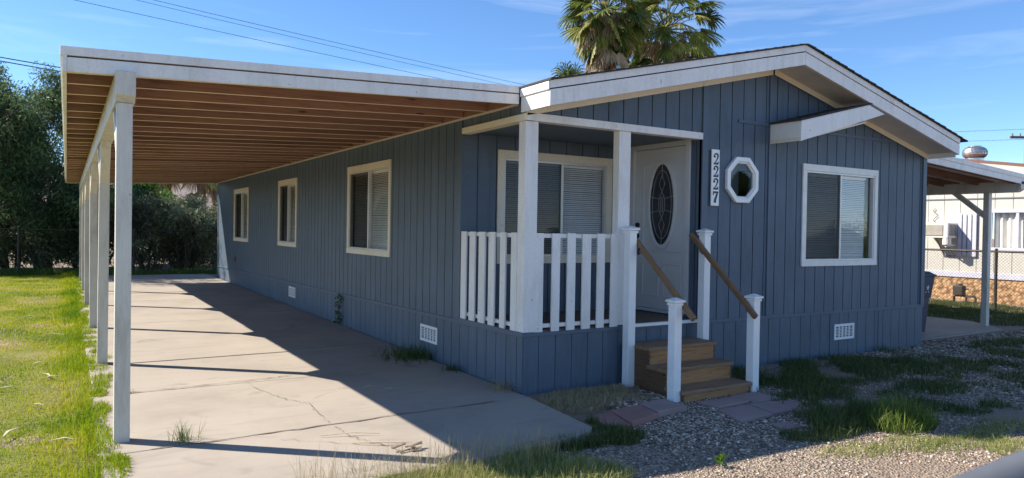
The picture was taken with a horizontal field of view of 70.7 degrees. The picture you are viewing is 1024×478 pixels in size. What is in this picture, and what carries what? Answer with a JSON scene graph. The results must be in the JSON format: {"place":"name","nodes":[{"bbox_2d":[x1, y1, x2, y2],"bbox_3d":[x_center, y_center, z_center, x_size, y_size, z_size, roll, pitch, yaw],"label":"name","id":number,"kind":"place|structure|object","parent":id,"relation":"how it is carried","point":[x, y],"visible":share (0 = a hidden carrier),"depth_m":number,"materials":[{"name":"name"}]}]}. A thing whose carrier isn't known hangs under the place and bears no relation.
{"place":"outdoors","nodes":[
{"label":"outdoors","id":0,"kind":"place"},
{"bbox_2d":[0,57,59,67],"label":"overhead wire","id":1,"kind":"object","parent":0,"point":[27,61],"visible":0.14,"depth_m":24.78,"materials":[{"name":"black metal"}]},
{"bbox_2d":[0,60,60,71],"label":"overhead wire","id":2,"kind":"object","parent":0,"point":[27,65],"visible":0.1,"depth_m":24.84,"materials":[{"name":"black metal"}]},
{"bbox_2d":[0,268,128,477],"bbox_3d":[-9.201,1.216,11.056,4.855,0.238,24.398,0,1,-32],"label":"lawn grass","id":3,"kind":"structure","parent":0,"point":[68,291],"depth_m":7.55,"materials":[{"name":"green plant"}]},
{"bbox_2d":[57,444,123,477],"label":"dry grass","id":4,"kind":"structure","parent":3,"relation":"on","point":[85,462],"depth_m":4.84,"materials":[{"name":"green plant"}]},
{"bbox_2d":[72,276,138,477],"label":"lawn edge grass","id":5,"kind":"structure","parent":3,"relation":"on","point":[99,382],"depth_m":6.18,"materials":[{"name":"green plant"}]},
{"bbox_2d":[32,171,210,213],"bbox_3d":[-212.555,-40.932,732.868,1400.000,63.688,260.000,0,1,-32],"label":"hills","id":6,"kind":"structure","parent":0,"point":[183,191],"depth_m":598.99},
{"bbox_2d":[76,0,439,78],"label":"overhead wire","id":7,"kind":"object","parent":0,"point":[250,38],"visible":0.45,"depth_m":34.14,"materials":[{"name":"black metal"}]},
{"bbox_2d":[138,0,503,84],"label":"overhead wire","id":8,"kind":"object","parent":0,"point":[311,41],"visible":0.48,"depth_m":35.76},
{"bbox_2d":[155,0,523,84],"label":"overhead wire","id":9,"kind":"object","parent":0,"point":[331,41],"visible":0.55,"depth_m":36.29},
{"bbox_2d":[76,274,608,477],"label":"driveway","id":10,"kind":"structure","parent":0,"point":[261,386],"depth_m":6.76,"materials":[{"name":"concrete"}]},
{"bbox_2d":[153,416,205,445],"bbox_3d":[-2.423,1.407,5.349,0.346,0.185,0.542,1,1,6],"label":"grass tuft","id":11,"kind":"object","parent":10,"relation":"on","point":[181,437],"visible":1,"depth_m":5.32,"materials":[{"name":"green plant"}]},
{"bbox_2d":[60,45,519,442],"bbox_3d":[-5.963,-0.161,13.238,3.853,3.015,16.995,0,1,-32],"label":"carport","id":12,"kind":"object","parent":10,"relation":"on","point":[129,118],"visible":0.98,"depth_m":7.29,"materials":[{"name":"paint"}]},
{"bbox_2d":[333,292,343,324],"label":"broadleaf weed","id":13,"kind":"object","parent":10,"relation":"on","point":[338,307],"visible":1,"depth_m":11.69,"materials":[{"name":"green plant"}]},
{"bbox_2d":[321,432,379,435],"bbox_3d":[-1.243,1.492,5.535,0.450,0.016,0.023,1,1,-12],"label":"dry frond piece","id":14,"kind":"object","parent":10,"relation":"on","point":[345,433],"visible":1,"depth_m":5.53,"materials":[{"name":"plant"}]},
{"bbox_2d":[357,442,406,442],"bbox_3d":[-0.976,1.499,5.313,0.400,0.016,0.029,1,1,-3],"label":"dry frond piece","id":15,"kind":"object","parent":10,"relation":"on","point":[381,442],"visible":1,"depth_m":5.31,"materials":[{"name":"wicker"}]},
{"bbox_2d":[364,341,436,364],"bbox_3d":[-1.262,1.363,8.902,1.323,0.219,0.980,1,1,-21],"label":"grass tuft","id":16,"kind":"object","parent":10,"relation":"on","point":[409,353],"visible":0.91,"depth_m":8.81,"materials":[{"name":"green plant"}]},
{"bbox_2d":[391,441,422,452],"bbox_3d":[-0.747,1.496,5.197,0.237,0.041,0.100,0,1,-32],"label":"bark piece","id":17,"kind":"object","parent":10,"relation":"on","point":[412,446],"visible":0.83,"depth_m":5.19,"materials":[{"name":"wood"}]},
{"bbox_2d":[441,361,465,372],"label":"grass tuft","id":18,"kind":"object","parent":10,"relation":"on","point":[451,369],"visible":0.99,"depth_m":8.14,"materials":[{"name":"green plant"}]},
{"bbox_2d":[480,378,515,392],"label":"grass tuft","id":19,"kind":"object","parent":10,"relation":"on","point":[496,387],"visible":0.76,"depth_m":7.23,"materials":[{"name":"green plant"}]},
{"bbox_2d":[0,232,1023,477],"bbox_3d":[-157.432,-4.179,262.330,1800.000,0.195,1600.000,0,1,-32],"label":"ground","id":20,"kind":"structure","parent":0,"point":[808,464],"depth_m":5.68,"materials":[{"name":"grey gravel"}]},
{"bbox_2d":[0,198,43,256],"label":"hedge shrub","id":21,"kind":"object","parent":20,"relation":"on","point":[13,234],"visible":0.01,"depth_m":24.03,"materials":[{"name":"green plant"}]},
{"bbox_2d":[0,61,62,267],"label":"tree","id":22,"kind":"object","parent":20,"relation":"on","point":[2,196],"visible":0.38,"depth_m":22.04,"materials":[{"name":"green plant"}]},
{"bbox_2d":[0,118,63,268],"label":"tree","id":23,"kind":"object","parent":20,"relation":"on","point":[15,259],"visible":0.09,"depth_m":24.26,"materials":[{"name":"green plant"}]},
{"bbox_2d":[0,60,79,269],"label":"tree","id":24,"kind":"object","parent":20,"relation":"on","point":[37,215],"visible":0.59,"depth_m":22.28,"materials":[{"name":"green plant"}]},
{"bbox_2d":[14,199,113,267],"bbox_3d":[-14.835,-0.262,25.282,3.294,3.135,3.782,1,1,18],"label":"hedge shrub","id":25,"kind":"object","parent":20,"relation":"on","point":[66,259],"visible":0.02,"depth_m":24.87,"materials":[{"name":"green plant"}]},
{"bbox_2d":[0,267,216,275],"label":"hedge foot grass","id":26,"kind":"structure","parent":20,"relation":"on","point":[29,272],"depth_m":21.86,"materials":[{"name":"green plant"}]},
{"bbox_2d":[0,227,216,273],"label":"chain link fence","id":27,"kind":"object","parent":20,"relation":"on","point":[18,229],"visible":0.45,"depth_m":21.85,"materials":[{"name":"metal"}]},
{"bbox_2d":[46,183,171,269],"bbox_3d":[-13.479,-0.588,23.202,3.984,3.612,3.278,1,1,4],"label":"hedge shrub","id":28,"kind":"object","parent":20,"relation":"on","point":[66,217],"visible":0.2,"depth_m":22.74,"materials":[{"name":"green plant"}]},
{"bbox_2d":[111,183,178,255],"bbox_3d":[-14.790,-0.766,27.447,4.013,3.744,3.417,1,1,-21],"label":"broadleaf tree","id":29,"kind":"object","parent":20,"relation":"on","point":[148,186],"visible":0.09,"depth_m":27.36,"materials":[{"name":"green plant"}]},
{"bbox_2d":[109,190,195,270],"bbox_3d":[-11.953,-0.233,24.020,2.556,2.831,3.630,1,1,13],"label":"hedge shrub","id":30,"kind":"object","parent":20,"relation":"on","point":[141,208],"visible":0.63,"depth_m":23.70,"materials":[{"name":"green plant"}]},
{"bbox_2d":[152,183,171,194],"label":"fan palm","id":31,"kind":"object","parent":20,"relation":"on","point":[162,185],"visible":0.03,"depth_m":51.15,"materials":[{"name":"green plant"}]},
{"bbox_2d":[157,183,182,243],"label":"fan palm","id":32,"kind":"object","parent":20,"relation":"on","point":[172,188],"visible":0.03,"depth_m":53.33,"materials":[{"name":"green plant"}]},
{"bbox_2d":[132,223,216,266],"bbox_3d":[-12.061,0.126,26.763,4.198,2.455,2.658,0,1,-32],"label":"hedge shrub","id":33,"kind":"object","parent":20,"relation":"on","point":[202,264],"visible":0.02,"depth_m":26.15,"materials":[{"name":"green plant"}]},
{"bbox_2d":[138,190,217,269],"bbox_3d":[-10.906,-0.219,24.427,3.112,2.945,3.312,1,1,-12],"label":"hedge shrub","id":34,"kind":"object","parent":20,"relation":"on","point":[187,210],"visible":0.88,"depth_m":24.11,"materials":[{"name":"green plant"}]},
{"bbox_2d":[180,200,217,268],"bbox_3d":[-10.111,-0.083,25.372,2.661,2.628,2.901,1,1,9],"label":"hedge shrub","id":35,"kind":"object","parent":20,"relation":"on","point":[209,246],"visible":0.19,"depth_m":24.70,"materials":[{"name":"green plant"}]},
{"bbox_2d":[180,183,218,207],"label":"fan palm","id":36,"kind":"object","parent":20,"relation":"on","point":[202,189],"visible":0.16,"depth_m":51.73,"materials":[{"name":"green plant"}]},
{"bbox_2d":[196,184,217,209],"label":"fan palm","id":37,"kind":"object","parent":20,"relation":"on","point":[211,198],"visible":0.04,"depth_m":55.87,"materials":[{"name":"green plant"}]},
{"bbox_2d":[279,419,574,477],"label":"seed stalks","id":38,"kind":"object","parent":20,"relation":"on","point":[438,458],"visible":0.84,"depth_m":4.83,"materials":[{"name":"beige plant"}]},
{"bbox_2d":[356,441,638,477],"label":"driveway edge grass","id":39,"kind":"structure","parent":20,"relation":"on","point":[562,466],"depth_m":4.85,"materials":[{"name":"green plant"}]},
{"bbox_2d":[551,61,585,76],"bbox_3d":[2.663,-3.381,33.237,2.996,9.612,2.376,0,1,-32],"label":"fan palm","id":40,"kind":"object","parent":20,"relation":"on","point":[567,71],"visible":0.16,"depth_m":33.03,"materials":[{"name":"green plant"}]},
{"bbox_2d":[523,413,647,452],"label":"driveway edge grass","id":41,"kind":"structure","parent":20,"relation":"on","point":[615,436],"depth_m":5.70,"materials":[{"name":"green plant"}]},
{"bbox_2d":[217,43,967,394],"bbox_3d":[-1.151,-0.469,16.023,7.354,4.015,17.596,0,1,-32],"label":"mobile home","id":42,"kind":"object","parent":20,"relation":"on","point":[489,247],"visible":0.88,"depth_m":8.93,"materials":[{"name":"blue paint"}]},
{"bbox_2d":[233,187,248,241],"bbox_3d":[-6.837,-0.616,18.538,0.264,1.353,1.780,0,1,-32],"label":"window","id":43,"kind":"structure","parent":42,"relation":"in","point":[241,196],"depth_m":18.58,"materials":[{"name":"metal"}]},
{"bbox_2d":[277,178,297,246],"bbox_3d":[-4.448,-0.528,14.666,0.264,1.353,1.420,0,1,-32],"label":"window","id":44,"kind":"structure","parent":42,"relation":"in","point":[287,189],"depth_m":14.69,"materials":[{"name":"metal"}]},
{"bbox_2d":[346,159,391,256],"bbox_3d":[-2.042,-0.441,10.767,0.264,1.353,1.794,0,1,-32],"label":"window","id":45,"kind":"structure","parent":42,"relation":"in","point":[369,186],"depth_m":10.76,"materials":[{"name":"glass"}]},
{"bbox_2d":[496,149,612,263],"bbox_3d":[0.494,-0.373,8.961,1.709,1.334,0.264,0,1,-32],"label":"window","id":46,"kind":"structure","parent":42,"relation":"in","point":[574,193],"depth_m":8.91,"materials":[{"name":"glass"}]},
{"bbox_2d":[629,140,690,315],"bbox_3d":[1.798,-0.151,8.904,0.123,2.105,1.050,0,1,-32],"label":"door","id":47,"kind":"structure","parent":42,"relation":"in","point":[660,173],"depth_m":8.87,"materials":[{"name":"paint"}]},
{"bbox_2d":[725,157,758,202],"bbox_3d":[2.675,-0.708,8.772,0.600,0.600,0.345,0,1,-32],"label":"octagonal window","id":48,"kind":"structure","parent":42,"relation":"in","point":[732,170],"depth_m":8.69,"materials":[{"name":"white plastic"}]},
{"bbox_2d":[800,163,878,266],"bbox_3d":[4.359,-0.305,9.797,1.643,1.324,0.264,0,1,-32],"label":"window","id":49,"kind":"structure","parent":42,"relation":"in","point":[839,214],"depth_m":9.69,"materials":[{"name":"glass"}]},
{"bbox_2d":[534,383,657,414],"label":"dry grass","id":50,"kind":"structure","parent":20,"relation":"on","point":[611,391],"depth_m":6.97,"materials":[{"name":"beige plant"}]},
{"bbox_2d":[555,0,658,72],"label":"fan palm","id":51,"kind":"object","parent":20,"relation":"on","point":[602,39],"visible":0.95,"depth_m":32.40,"materials":[{"name":"green plant"}]},
{"bbox_2d":[592,412,629,427],"bbox_3d":[0.840,1.603,6.278,0.263,0.090,0.412,1,1,-19],"label":"paver","id":52,"kind":"object","parent":20,"relation":"on","point":[610,416],"visible":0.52,"depth_m":6.26,"materials":[{"name":"grey concrete"}]},
{"bbox_2d":[563,390,685,412],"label":"gravel stones","id":53,"kind":"object","parent":20,"relation":"on","point":[634,402],"visible":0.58,"depth_m":7.00,"materials":[{"name":"grey gravel"}]},
{"bbox_2d":[612,405,657,426],"bbox_3d":[1.105,1.589,6.444,0.469,0.088,0.434,0,1,-32],"label":"paver","id":54,"kind":"object","parent":20,"relation":"on","point":[639,414],"visible":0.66,"depth_m":6.38,"materials":[{"name":"concrete"}]},
{"bbox_2d":[621,226,696,401],"bbox_3d":[1.463,0.750,7.284,0.178,1.762,0.940,0,1,-32],"label":"stair handrail","id":55,"kind":"object","parent":20,"relation":"on","point":[633,246],"visible":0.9,"depth_m":7.55,"materials":[{"name":"white wood"}]},
{"bbox_2d":[639,399,686,417],"bbox_3d":[1.398,1.585,6.727,0.421,0.088,0.347,0,1,-32],"label":"paver","id":56,"kind":"object","parent":20,"relation":"on","point":[663,407],"visible":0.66,"depth_m":6.68,"materials":[{"name":"grey concrete"}]},
{"bbox_2d":[616,0,725,67],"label":"fan palm","id":57,"kind":"object","parent":20,"relation":"on","point":[664,50],"visible":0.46,"depth_m":34.76,"materials":[{"name":"green plant"}]},
{"bbox_2d":[634,337,751,402],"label":"wooden steps","id":58,"kind":"structure","parent":20,"relation":"on","point":[705,373],"depth_m":7.49,"materials":[{"name":"brown wood"}]},
{"bbox_2d":[714,452,727,465],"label":"broadleaf weed","id":59,"kind":"object","parent":20,"relation":"on","point":[719,459],"visible":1,"depth_m":5.26,"materials":[{"name":"green plant"}]},
{"bbox_2d":[697,397,748,408],"bbox_3d":[2.068,1.624,7.056,0.468,0.090,0.254,0,1,-32],"label":"paver","id":60,"kind":"object","parent":20,"relation":"on","point":[720,403],"visible":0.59,"depth_m":7.00,"materials":[{"name":"grey concrete"}]},
{"bbox_2d":[689,229,763,391],"bbox_3d":[2.325,0.763,7.881,0.178,1.750,0.972,0,1,-32],"label":"stair handrail","id":61,"kind":"object","parent":20,"relation":"on","point":[750,303],"visible":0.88,"depth_m":7.84,"materials":[{"name":"white wood"}]},
{"bbox_2d":[718,404,772,422],"bbox_3d":[2.158,1.644,6.699,0.540,0.086,0.392,0,1,-32],"label":"paver","id":62,"kind":"object","parent":20,"relation":"on","point":[744,413],"visible":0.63,"depth_m":6.64,"materials":[{"name":"grey concrete"}]},
{"bbox_2d":[616,384,878,474],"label":"gravel stones","id":63,"kind":"object","parent":20,"relation":"on","point":[719,421],"visible":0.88,"depth_m":6.12,"materials":[{"name":"grey gravel"}]},
{"bbox_2d":[730,392,779,402],"bbox_3d":[2.449,1.627,7.285,0.399,0.087,0.302,0,1,-32],"label":"paver","id":64,"kind":"object","parent":20,"relation":"on","point":[752,397],"visible":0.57,"depth_m":7.25,"materials":[{"name":"grey concrete"}]},
{"bbox_2d":[749,401,793,415],"bbox_3d":[2.508,1.643,6.939,0.427,0.090,0.354,0,1,-32],"label":"paver","id":65,"kind":"object","parent":20,"relation":"on","point":[775,407],"visible":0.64,"depth_m":6.88,"materials":[{"name":"grey concrete"}]},
{"bbox_2d":[539,357,1023,477],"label":"gravel stones","id":66,"kind":"object","parent":20,"relation":"on","point":[851,450],"visible":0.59,"depth_m":6.02,"materials":[{"name":"grey gravel"}]},
{"bbox_2d":[770,421,801,430],"bbox_3d":[2.414,1.674,6.345,0.252,0.086,0.207,1,1,-22],"label":"paver","id":67,"kind":"object","parent":20,"relation":"on","point":[788,424],"visible":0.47,"depth_m":6.32,"materials":[{"name":"grey concrete"}]},
{"bbox_2d":[777,400,801,408],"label":"paver","id":68,"kind":"object","parent":20,"relation":"on","point":[793,403],"visible":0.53,"depth_m":7.08,"materials":[{"name":"grey concrete"}]},
{"bbox_2d":[731,352,958,407],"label":"yard grass","id":69,"kind":"structure","parent":20,"relation":"on","point":[811,390],"depth_m":8.38,"materials":[{"name":"green plant"}]},
{"bbox_2d":[778,393,918,442],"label":"yard grass","id":70,"kind":"structure","parent":20,"relation":"on","point":[848,417],"depth_m":6.38,"materials":[{"name":"green plant"}]},
{"bbox_2d":[733,359,1022,436],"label":"grass","id":71,"kind":"structure","parent":20,"relation":"on","point":[906,383],"depth_m":8.26,"materials":[{"name":"green plant"}]},
{"bbox_2d":[873,344,912,355],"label":"grass tuft","id":72,"kind":"object","parent":20,"relation":"on","point":[893,352],"visible":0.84,"depth_m":10.08,"materials":[{"name":"green plant"}]},
{"bbox_2d":[816,329,1023,405],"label":"gravel stones","id":73,"kind":"object","parent":20,"relation":"on","point":[972,390],"visible":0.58,"depth_m":9.93,"materials":[{"name":"grey gravel"}]},
{"bbox_2d":[874,335,1023,422],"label":"yard grass","id":74,"kind":"structure","parent":20,"relation":"on","point":[985,361],"depth_m":8.24,"materials":[{"name":"green plant"}]},
{"bbox_2d":[953,284,976,303],"bbox_3d":[11.377,1.443,18.136,0.180,0.620,0.566,0,1,-32],"label":"gas meter","id":75,"kind":"object","parent":20,"relation":"on","point":[960,288],"visible":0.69,"depth_m":18.16,"materials":[{"name":"metal"}]},
{"bbox_2d":[925,158,1023,305],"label":"neighbour home","id":76,"kind":"object","parent":20,"relation":"on","point":[1008,209],"visible":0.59,"depth_m":18.42,"materials":[{"name":"beige"}]},
{"bbox_2d":[926,223,957,256],"bbox_3d":[11.263,0.020,18.974,0.524,0.880,0.670,0,1,-32],"label":"air conditioner","id":77,"kind":"object","parent":76,"relation":"attached to","point":[946,232],"visible":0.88,"depth_m":18.75,"materials":[{"name":"grey metal"}]},
{"bbox_2d":[962,145,987,159],"bbox_3d":[12.406,-2.174,19.354,0.596,0.635,0.600,0,1,-32],"label":"turbine vent","id":78,"kind":"object","parent":76,"relation":"on","point":[977,152],"visible":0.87,"depth_m":19.15,"materials":[{"name":"metal"}]},
{"bbox_2d":[991,209,1023,250],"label":"window","id":79,"kind":"structure","parent":76,"relation":"in","point":[1008,223],"depth_m":17.88,"materials":[{"name":"white glass"}]},
{"bbox_2d":[925,248,1023,313],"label":"chain link fence","id":80,"kind":"object","parent":20,"relation":"on","point":[995,274],"visible":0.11,"depth_m":16.43,"materials":[{"name":"metal"}]},
{"bbox_2d":[952,449,1023,477],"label":"pipe rail","id":81,"kind":"object","parent":20,"relation":"on","point":[1010,466],"visible":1,"depth_m":1.29,"materials":[{"name":"grey metal"}]},
{"bbox_2d":[1009,133,1023,138],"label":"utility pole","id":82,"kind":"object","parent":20,"relation":"on","point":[1016,137],"visible":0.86,"depth_m":39.05,"materials":[{"name":"brown wood"}]},
{"bbox_2d":[0,0,1023,238],"label":"sky","id":83,"kind":"structure","parent":0,"point":[959,63],"materials":[{"name":"blue"}]},
{"bbox_2d":[856,389,951,434],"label":"yard grass","id":84,"kind":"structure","parent":0,"point":[921,418],"depth_m":6.41,"materials":[{"name":"green plant"}]},
{"bbox_2d":[813,416,1023,459],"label":"yard grass","id":85,"kind":"structure","parent":0,"point":[1001,440],"depth_m":5.97,"materials":[{"name":"green plant"}]},
{"bbox_2d":[922,316,1002,339],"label":"side slab","id":86,"kind":"structure","parent":0,"point":[936,328],"depth_m":12.89,"materials":[{"name":"concrete"}]},
{"bbox_2d":[922,271,936,331],"bbox_3d":[6.641,1.060,12.258,0.690,1.048,0.745,0,1,-32],"label":"trash bin","id":87,"kind":"object","parent":86,"relation":"on","point":[929,281],"visible":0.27,"depth_m":12.09,"materials":[{"name":"plastic"}]},
{"bbox_2d":[927,157,1023,325],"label":"patio cover","id":88,"kind":"object","parent":86,"relation":"on","point":[957,178],"visible":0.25,"depth_m":13.34,"materials":[{"name":"paint"}]},
{"bbox_2d":[927,298,1023,326],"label":"side grass","id":89,"kind":"structure","parent":0,"point":[967,309],"depth_m":15.46,"materials":[{"name":"green plant"}]}
]}

